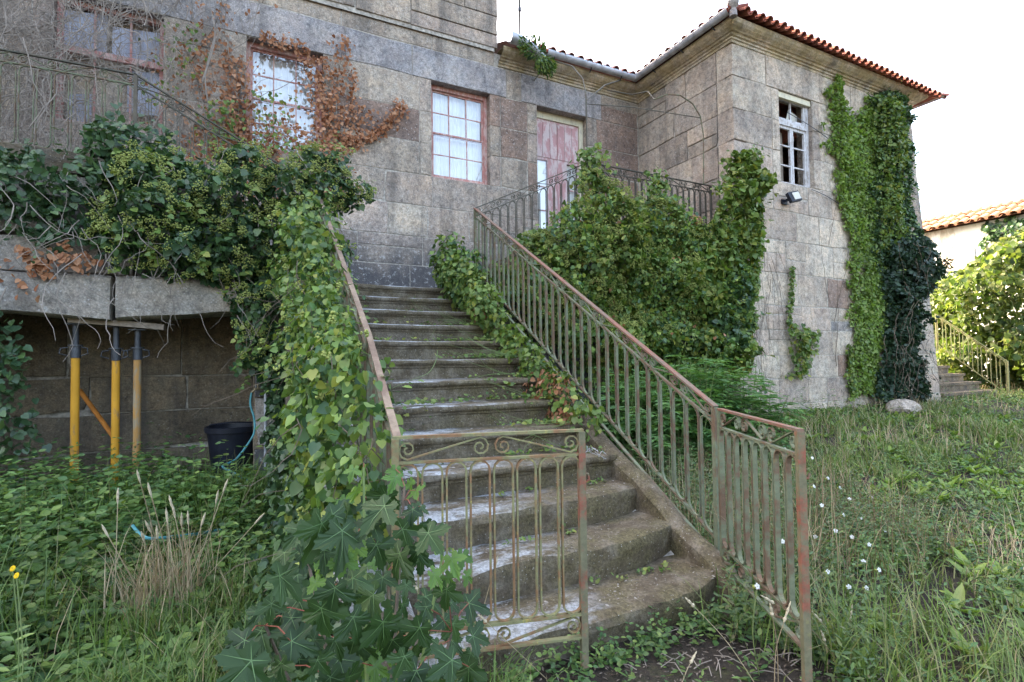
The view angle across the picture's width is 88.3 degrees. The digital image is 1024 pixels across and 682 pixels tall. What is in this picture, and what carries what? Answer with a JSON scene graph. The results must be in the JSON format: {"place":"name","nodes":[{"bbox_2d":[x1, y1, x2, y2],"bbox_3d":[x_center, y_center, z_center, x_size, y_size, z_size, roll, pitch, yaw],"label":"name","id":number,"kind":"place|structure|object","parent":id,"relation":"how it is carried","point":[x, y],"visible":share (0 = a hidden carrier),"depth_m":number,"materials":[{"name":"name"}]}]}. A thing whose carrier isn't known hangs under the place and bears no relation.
{"place":"outdoors","nodes":[
{"label":"outdoors","id":0,"kind":"place"},
{"bbox_2d":[80,389,110,436],"bbox_3d":[-4.198,0.729,5.330,0.611,0.487,0.044,-2,-2,23],"label":"leaning pole","id":1,"kind":"object","parent":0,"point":[96,413],"visible":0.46,"depth_m":5.32,"materials":[{"name":"orange paint"}]},
{"bbox_2d":[0,391,1023,681],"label":"ground","id":2,"kind":"structure","parent":0,"point":[652,671],"depth_m":2.67,"materials":[{"name":"green plant"}]},
{"bbox_2d":[0,565,30,681],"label":"yellow flower","id":3,"kind":"object","parent":2,"relation":"on","point":[18,629],"visible":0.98,"depth_m":1.95,"materials":[{"name":"green plant"}]},
{"bbox_2d":[0,572,33,681],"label":"yellow flower","id":4,"kind":"object","parent":2,"relation":"on","point":[9,638],"visible":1,"depth_m":1.91,"materials":[{"name":"green plant"}]},
{"bbox_2d":[59,323,88,489],"bbox_3d":[-4.138,0.671,4.987,0.224,1.669,0.160,0,-2,-27],"label":"steel prop","id":5,"kind":"object","parent":2,"relation":"on","point":[75,354],"visible":0.86,"depth_m":4.97,"materials":[{"name":"yellow paint"}]},
{"bbox_2d":[100,326,128,496],"bbox_3d":[-3.871,0.682,5.144,0.224,1.650,0.160,0,-2,-27],"label":"steel prop","id":6,"kind":"object","parent":2,"relation":"on","point":[116,358],"visible":0.84,"depth_m":5.13,"materials":[{"name":"yellow paint"}]},
{"bbox_2d":[67,318,165,330],"bbox_3d":[-3.850,-0.166,5.178,0.758,0.112,0.200,1,-2,-28],"label":"wood plank","id":7,"kind":"object","parent":6,"relation":"on","point":[131,324],"visible":0.82,"depth_m":5.12,"materials":[{"name":"wood"}]},
{"bbox_2d":[123,329,149,486],"bbox_3d":[-3.716,0.697,5.222,0.224,1.621,0.160,0,-2,-27],"label":"steel prop","id":8,"kind":"object","parent":2,"relation":"on","point":[137,348],"visible":0.86,"depth_m":5.21,"materials":[{"name":"paint"}]},
{"bbox_2d":[0,422,295,681],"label":"nettle undergrowth","id":9,"kind":"object","parent":2,"relation":"on","point":[12,493],"visible":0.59,"depth_m":3.44,"materials":[{"name":"green plant"}]},
{"bbox_2d":[51,470,263,629],"bbox_3d":[-2.036,1.128,2.906,0.941,0.804,0.920,-2,-2,24],"label":"dry grass clump","id":10,"kind":"object","parent":2,"relation":"on","point":[156,579],"visible":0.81,"depth_m":2.91,"materials":[{"name":"plant"}]},
{"bbox_2d":[204,421,252,479],"bbox_3d":[-3.053,1.206,5.751,0.536,0.678,0.532,0,-2,-27],"label":"plastic bucket","id":11,"kind":"object","parent":2,"relation":"on","point":[235,433],"visible":0.56,"depth_m":5.57,"materials":[{"name":"black plastic"}]},
{"bbox_2d":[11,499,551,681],"bbox_3d":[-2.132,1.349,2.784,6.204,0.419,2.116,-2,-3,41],"label":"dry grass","id":12,"kind":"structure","parent":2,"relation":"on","point":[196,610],"depth_m":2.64,"materials":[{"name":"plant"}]},
{"bbox_2d":[0,469,573,681],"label":"grass","id":13,"kind":"structure","parent":2,"relation":"on","point":[219,596],"depth_m":2.61,"materials":[{"name":"green plant"}]},
{"bbox_2d":[213,464,492,681],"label":"maple sapling","id":14,"kind":"object","parent":2,"relation":"on","point":[251,652],"visible":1,"depth_m":1.32,"materials":[{"name":"green plant"}]},
{"bbox_2d":[0,142,743,681],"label":"outdoor staircase","id":15,"kind":"structure","parent":2,"relation":"on","point":[184,376],"depth_m":4.66,"materials":[{"name":"stone"}]},
{"bbox_2d":[0,48,314,204],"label":"terrace railing","id":16,"kind":"object","parent":15,"relation":"on","point":[136,87],"visible":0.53,"depth_m":5.08,"materials":[{"name":"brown metal"}]},
{"bbox_2d":[0,103,377,469],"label":"terrace ivy","id":17,"kind":"object","parent":15,"relation":"attached to","point":[120,171],"visible":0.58,"depth_m":4.99,"materials":[{"name":"green plant"}]},
{"bbox_2d":[251,385,266,470],"bbox_3d":[-2.658,0.958,5.546,0.167,1.020,0.043,1,-3,-40],"label":"garden tap","id":18,"kind":"object","parent":15,"relation":"on","point":[265,405],"visible":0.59,"depth_m":5.58,"materials":[{"name":"metal"}]},
{"bbox_2d":[131,393,255,539],"bbox_3d":[-2.437,0.965,4.490,0.516,0.931,2.096,0,-2,-10],"label":"garden hose","id":19,"kind":"object","parent":18,"relation":"hanging from","point":[134,527],"visible":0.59,"depth_m":5.07,"materials":[{"name":"teal rubber"}]},
{"bbox_2d":[319,198,400,600],"bbox_3d":[-1.333,-0.198,4.117,0.075,3.261,4.063,0,-2,-25],"label":"ivy stair railing","id":20,"kind":"object","parent":15,"relation":"on","point":[371,363],"visible":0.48,"depth_m":2.98,"materials":[{"name":"brown metal"}]},
{"bbox_2d":[193,177,439,681],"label":"stair ivy","id":21,"kind":"object","parent":20,"relation":"attached to","point":[323,346],"visible":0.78,"depth_m":3.06,"materials":[{"name":"green plant"}]},
{"bbox_2d":[368,230,606,454],"bbox_3d":[-0.739,-0.257,5.151,2.191,2.451,3.503,0,-2,-27],"label":"step ivy","id":22,"kind":"object","parent":15,"relation":"on","point":[460,279],"visible":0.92,"depth_m":5.31,"materials":[{"name":"green plant"}]},
{"bbox_2d":[391,428,605,679],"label":"garden gate","id":23,"kind":"structure","parent":15,"relation":"attached to","point":[581,611],"depth_m":2.27,"materials":[{"name":"metal"}]},
{"bbox_2d":[387,297,671,583],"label":"step weeds","id":24,"kind":"object","parent":15,"relation":"on","point":[664,563],"visible":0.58,"depth_m":3.18,"materials":[{"name":"green plant"}]},
{"bbox_2d":[391,358,718,634],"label":"step litter","id":25,"kind":"object","parent":15,"relation":"on","point":[560,532],"visible":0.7,"depth_m":3.08,"materials":[{"name":"brown plant"}]},
{"bbox_2d":[476,163,712,270],"bbox_3d":[1.427,-1.736,7.845,4.308,1.776,0.030,0,-2,-27],"label":"landing railing","id":26,"kind":"object","parent":15,"relation":"on","point":[635,193],"visible":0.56,"depth_m":7.54,"materials":[{"name":"brown metal"}]},
{"bbox_2d":[473,207,719,550],"bbox_3d":[0.391,-0.170,5.054,0.042,3.286,3.951,0,-2,-26],"label":"stair railing","id":27,"kind":"object","parent":15,"relation":"on","point":[712,419],"visible":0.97,"depth_m":4.17,"materials":[{"name":"brown metal"}]},
{"bbox_2d":[484,142,757,413],"bbox_3d":[1.800,-0.853,7.208,4.749,4.021,1.444,0,-2,-27],"label":"landing ivy","id":28,"kind":"object","parent":15,"relation":"attached to","point":[678,261],"visible":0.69,"depth_m":7.28,"materials":[{"name":"green plant"}]},
{"bbox_2d":[0,0,948,414],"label":"manor house","id":29,"kind":"structure","parent":2,"relation":"on","point":[490,120],"depth_m":8.96,"materials":[{"name":"stone"}]},
{"bbox_2d":[55,0,163,134],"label":"window","id":30,"kind":"structure","parent":29,"relation":"in","point":[146,74],"depth_m":6.97,"materials":[{"name":"red paint"}]},
{"bbox_2d":[0,0,299,193],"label":"bare twigs","id":31,"kind":"object","parent":29,"relation":"attached to","point":[31,33],"visible":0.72,"depth_m":6.17,"materials":[{"name":"brown plant"}]},
{"bbox_2d":[118,0,409,213],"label":"dead creeper","id":32,"kind":"object","parent":29,"relation":"attached to","point":[235,120],"visible":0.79,"depth_m":7.48,"materials":[{"name":"brown plant"}]},
{"bbox_2d":[246,41,321,153],"bbox_3d":[-3.391,-3.507,7.873,1.030,1.610,0.179,0,-2,-27],"label":"window","id":33,"kind":"structure","parent":29,"relation":"in","point":[285,65],"depth_m":7.90,"materials":[{"name":"red paint"}]},
{"bbox_2d":[431,84,486,184],"bbox_3d":[-0.952,-3.488,9.111,1.060,1.610,0.180,0,-2,-27],"label":"window","id":34,"kind":"structure","parent":29,"relation":"in","point":[458,118],"depth_m":9.17,"materials":[{"name":"white glass"}]},
{"bbox_2d":[518,0,520,33],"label":"antenna mast","id":35,"kind":"object","parent":29,"relation":"attached to","point":[519,8],"visible":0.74,"depth_m":10.77,"materials":[{"name":"grey metal"}]},
{"bbox_2d":[516,33,557,79],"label":"gutter plant","id":36,"kind":"object","parent":29,"relation":"attached to","point":[544,64],"visible":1,"depth_m":9.01,"materials":[{"name":"green plant"}]},
{"bbox_2d":[537,110,582,228],"bbox_3d":[0.868,-2.965,10.002,1.120,2.630,0.100,0,-2,-27],"label":"door","id":37,"kind":"structure","parent":29,"relation":"in","point":[558,137],"depth_m":9.97,"materials":[{"name":"pink paint"}]},
{"bbox_2d":[534,61,703,183],"bbox_3d":[1.753,-3.883,9.194,2.415,2.657,1.831,0,-2,-27],"label":"arched frame","id":38,"kind":"object","parent":29,"relation":"on","point":[586,99],"visible":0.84,"depth_m":8.71,"materials":[{"name":"grey metal"}]},
{"bbox_2d":[696,143,788,413],"bbox_3d":[3.792,-0.996,8.265,2.121,4.517,0.827,0,-2,-27],"label":"corner ivy","id":39,"kind":"object","parent":29,"relation":"attached to","point":[745,240],"visible":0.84,"depth_m":8.09,"materials":[{"name":"green plant"}]},
{"bbox_2d":[781,190,801,204],"bbox_3d":[4.778,-2.451,9.008,0.274,0.240,0.217,0,-2,-27],"label":"floodlight","id":40,"kind":"object","parent":29,"relation":"attached to","point":[793,196],"visible":1,"depth_m":8.95,"materials":[{"name":"black plastic"}]},
{"bbox_2d":[778,91,809,187],"bbox_3d":[4.964,-3.540,9.430,0.910,1.610,0.210,0,-2,-27],"label":"window","id":41,"kind":"structure","parent":29,"relation":"in","point":[790,124],"depth_m":9.46,"materials":[{"name":"white paint"}]},
{"bbox_2d":[787,112,841,148],"bbox_3d":[5.600,-3.712,9.563,1.892,0.493,0.028,0,-2,-27],"label":"cable","id":42,"kind":"object","parent":29,"relation":"attached to","point":[811,126],"visible":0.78,"depth_m":9.43,"materials":[{"name":"black plastic"}]},
{"bbox_2d":[785,265,858,392],"bbox_3d":[5.474,-0.176,9.232,2.038,2.258,0.317,0,-2,-27],"label":"wall ivy","id":43,"kind":"object","parent":29,"relation":"attached to","point":[807,335],"depth_m":8.98,"materials":[{"name":"green plant"}]},
{"bbox_2d":[818,73,927,407],"bbox_3d":[7.026,-2.015,10.048,3.513,6.488,0.628,0,-2,-27],"label":"tower creeper","id":44,"kind":"object","parent":29,"relation":"attached to","point":[884,200],"visible":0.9,"depth_m":10.06,"materials":[{"name":"green plant"}]},
{"bbox_2d":[480,556,497,620],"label":"seed stalk","id":45,"kind":"object","parent":2,"relation":"on","point":[489,584],"visible":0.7,"depth_m":2.24,"materials":[{"name":"plant"}]},
{"bbox_2d":[478,614,546,678],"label":"seed stalk","id":46,"kind":"object","parent":2,"relation":"on","point":[483,619],"visible":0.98,"depth_m":2.22,"materials":[{"name":"plant"}]},
{"bbox_2d":[479,599,754,681],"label":"weeds","id":47,"kind":"object","parent":2,"relation":"on","point":[620,658],"visible":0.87,"depth_m":2.44,"materials":[{"name":"green plant"}]},
{"bbox_2d":[682,651,696,681],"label":"seed stalk","id":48,"kind":"object","parent":2,"relation":"on","point":[692,659],"visible":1,"depth_m":2.21,"materials":[{"name":"plant"}]},
{"bbox_2d":[584,353,812,481],"bbox_3d":[1.934,0.847,6.083,2.842,1.436,1.839,0,-2,-27],"label":"elder shrub","id":49,"kind":"object","parent":2,"relation":"on","point":[716,394],"visible":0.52,"depth_m":5.80,"materials":[{"name":"green plant"}]},
{"bbox_2d":[685,597,753,681],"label":"seed stalk","id":50,"kind":"object","parent":2,"relation":"on","point":[691,603],"visible":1,"depth_m":2.05,"materials":[{"name":"plant"}]},
{"bbox_2d":[526,619,933,681],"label":"leaf litter","id":51,"kind":"object","parent":2,"relation":"on","point":[694,649],"visible":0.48,"depth_m":2.40,"materials":[{"name":"brown plant"}]},
{"bbox_2d":[551,614,941,681],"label":"fallen twigs","id":52,"kind":"object","parent":2,"relation":"on","point":[731,658],"visible":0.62,"depth_m":2.41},
{"bbox_2d":[632,443,882,613],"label":"tall dead stems","id":53,"kind":"object","parent":2,"relation":"on","point":[815,555],"visible":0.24,"depth_m":3.31,"materials":[{"name":"plant"}]},
{"bbox_2d":[555,590,964,681],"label":"earth weeds","id":54,"kind":"object","parent":2,"relation":"on","point":[633,676],"visible":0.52,"depth_m":2.30,"materials":[{"name":"green plant"}]},
{"bbox_2d":[749,583,772,674],"bbox_3d":[1.089,1.273,2.319,0.116,0.405,0.074,0,-2,-27],"label":"white campion","id":55,"kind":"object","parent":2,"relation":"on","point":[762,614],"visible":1,"depth_m":2.32,"materials":[{"name":"green plant"}]},
{"bbox_2d":[717,408,812,681],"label":"open garden gate","id":56,"kind":"structure","parent":2,"relation":"on","point":[802,639],"depth_m":2.51,"materials":[{"name":"brown metal"}]},
{"bbox_2d":[769,603,778,681],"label":"seed stalk","id":57,"kind":"object","parent":2,"relation":"on","point":[771,613],"visible":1,"depth_m":2.19,"materials":[{"name":"plant"}]},
{"bbox_2d":[774,539,786,595],"bbox_3d":[1.514,1.308,2.973,0.114,0.387,0.052,1,-3,-42],"label":"white campion","id":58,"kind":"object","parent":2,"relation":"on","point":[782,541],"visible":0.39,"depth_m":2.97,"materials":[{"name":"green plant"}]},
{"bbox_2d":[774,601,790,681],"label":"seed stalk","id":59,"kind":"object","parent":2,"relation":"on","point":[785,616],"visible":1,"depth_m":2.21,"materials":[{"name":"plant"}]},
{"bbox_2d":[591,409,983,598],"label":"railing weeds","id":60,"kind":"object","parent":2,"relation":"on","point":[860,558],"visible":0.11,"depth_m":3.78,"materials":[{"name":"green plant"}]},
{"bbox_2d":[761,595,835,657],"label":"seed stalk","id":61,"kind":"object","parent":2,"relation":"on","point":[771,601],"visible":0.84,"depth_m":2.19,"materials":[{"name":"plant"}]},
{"bbox_2d":[616,437,991,681],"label":"bushy weeds","id":62,"kind":"object","parent":2,"relation":"on","point":[744,590],"visible":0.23,"depth_m":3.65,"materials":[{"name":"green plant"}]},
{"bbox_2d":[621,418,992,597],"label":"brown stalks","id":63,"kind":"object","parent":2,"relation":"on","point":[835,501],"visible":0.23,"depth_m":3.76,"materials":[{"name":"plant"}]},
{"bbox_2d":[810,456,819,504],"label":"white campion","id":64,"kind":"object","parent":2,"relation":"on","point":[812,458],"visible":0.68,"depth_m":4.61,"materials":[{"name":"green plant"}]},
{"bbox_2d":[818,503,826,562],"bbox_3d":[2.100,1.310,3.577,0.109,0.417,0.078,0,-2,-27],"label":"white campion","id":65,"kind":"object","parent":2,"relation":"on","point":[821,505],"visible":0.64,"depth_m":3.58,"materials":[{"name":"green plant"}]},
{"bbox_2d":[812,611,833,660],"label":"seed stalk","id":66,"kind":"object","parent":2,"relation":"on","point":[817,617],"visible":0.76,"depth_m":2.39,"materials":[{"name":"plant"}]},
{"bbox_2d":[820,630,827,672],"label":"seed stalk","id":67,"kind":"object","parent":2,"relation":"on","point":[823,639],"visible":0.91,"depth_m":2.32,"materials":[{"name":"plant"}]},
{"bbox_2d":[820,569,834,615],"bbox_3d":[1.718,1.365,2.865,0.114,0.250,0.052,1,-3,-37],"label":"white campion","id":68,"kind":"object","parent":2,"relation":"on","point":[831,584],"visible":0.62,"depth_m":2.87,"materials":[{"name":"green plant"}]},
{"bbox_2d":[823,477,833,522],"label":"white campion","id":69,"kind":"object","parent":2,"relation":"on","point":[829,496],"visible":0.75,"depth_m":4.23,"materials":[{"name":"green plant"}]},
{"bbox_2d":[827,529,841,571],"bbox_3d":[2.077,1.356,3.397,0.116,0.300,0.052,1,-2,-32],"label":"white campion","id":70,"kind":"object","parent":2,"relation":"on","point":[835,546],"visible":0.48,"depth_m":3.40,"materials":[{"name":"green plant"}]},
{"bbox_2d":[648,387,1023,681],"bbox_3d":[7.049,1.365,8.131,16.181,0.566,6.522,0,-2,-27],"label":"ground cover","id":71,"kind":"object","parent":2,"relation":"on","point":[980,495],"visible":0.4,"depth_m":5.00,"materials":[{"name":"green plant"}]},
{"bbox_2d":[837,584,861,616],"bbox_3d":[1.754,1.375,2.744,0.116,0.218,0.089,0,-2,-27],"label":"white campion","id":72,"kind":"object","parent":2,"relation":"on","point":[848,586],"visible":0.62,"depth_m":2.75,"materials":[{"name":"green plant"}]},
{"bbox_2d":[678,377,1023,681],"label":"lawn weeds","id":73,"kind":"object","parent":2,"relation":"on","point":[979,602],"visible":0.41,"depth_m":3.19,"materials":[{"name":"green plant"}]},
{"bbox_2d":[682,403,1023,678],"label":"leaf rosettes","id":74,"kind":"object","parent":2,"relation":"on","point":[959,589],"visible":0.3,"depth_m":5.18,"materials":[{"name":"green plant"}]},
{"bbox_2d":[847,535,859,566],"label":"white campion","id":75,"kind":"object","parent":2,"relation":"on","point":[851,537],"visible":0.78,"depth_m":3.46,"materials":[{"name":"green plant"}]},
{"bbox_2d":[854,559,870,589],"bbox_3d":[2.034,1.377,3.057,0.116,0.227,0.065,0,-2,-27],"label":"white campion","id":76,"kind":"object","parent":2,"relation":"on","point":[865,572],"visible":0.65,"depth_m":3.06,"materials":[{"name":"green plant"}]},
{"bbox_2d":[862,585,874,605],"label":"white campion","id":77,"kind":"object","parent":2,"relation":"on","point":[866,587],"visible":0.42,"depth_m":2.88,"materials":[{"name":"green plant"}]},
{"bbox_2d":[865,542,873,573],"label":"white campion","id":78,"kind":"object","parent":2,"relation":"on","point":[869,545],"visible":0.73,"depth_m":3.43,"materials":[{"name":"green plant"}]},
{"bbox_2d":[870,567,888,593],"bbox_3d":[2.129,1.403,3.062,0.116,0.177,0.056,0,-2,-27],"label":"white campion","id":79,"kind":"object","parent":2,"relation":"on","point":[878,569],"visible":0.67,"depth_m":3.06,"materials":[{"name":"green plant"}]},
{"bbox_2d":[885,399,921,413],"bbox_3d":[7.042,1.210,9.537,0.673,0.324,0.496,0,-2,-27],"label":"boulder","id":80,"kind":"object","parent":2,"relation":"on","point":[907,405],"visible":0.55,"depth_m":9.36,"materials":[{"name":"stone"}]},
{"bbox_2d":[872,228,958,407],"bbox_3d":[7.492,-0.413,9.893,2.980,3.768,1.271,1,-3,-44],"label":"dark bush","id":81,"kind":"object","parent":2,"relation":"on","point":[920,254],"visible":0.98,"depth_m":10.03,"materials":[{"name":"green plant"}]},
{"bbox_2d":[937,366,996,398],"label":"garden steps","id":82,"kind":"structure","parent":2,"relation":"on","point":[959,386],"depth_m":12.51,"materials":[{"name":"stone"}]},
{"bbox_2d":[935,313,1009,395],"bbox_3d":[11.325,0.353,13.036,0.030,2.197,1.438,0,-2,-27],"label":"garden step railing","id":83,"kind":"object","parent":82,"relation":"on","point":[995,355],"visible":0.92,"depth_m":12.99,"materials":[{"name":"beige metal"}]},
{"bbox_2d":[922,198,1023,380],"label":"outbuilding","id":84,"kind":"structure","parent":2,"relation":"on","point":[961,233],"depth_m":16.49,"materials":[{"name":"white paint"}]},
{"bbox_2d":[936,215,1023,314],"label":"outbuilding ivy","id":85,"kind":"object","parent":84,"relation":"attached to","point":[1013,223],"visible":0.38,"depth_m":15.56,"materials":[{"name":"green plant"}]},
{"bbox_2d":[930,226,1023,389],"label":"sunlit bush","id":86,"kind":"object","parent":2,"relation":"on","point":[991,270],"visible":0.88,"depth_m":13.87,"materials":[{"name":"green plant"}]},
{"bbox_2d":[497,0,1023,219],"label":"sky","id":87,"kind":"structure","parent":0,"point":[971,51],"materials":[{"name":"white"}]},
{"bbox_2d":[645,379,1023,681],"bbox_3d":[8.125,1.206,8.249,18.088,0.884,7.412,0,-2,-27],"label":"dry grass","id":88,"kind":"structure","parent":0,"point":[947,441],"depth_m":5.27,"materials":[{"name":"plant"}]},
{"bbox_2d":[652,382,1023,681],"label":"lawn grass","id":89,"kind":"structure","parent":0,"point":[1005,644],"depth_m":3.17,"materials":[{"name":"green plant"}]}
]}

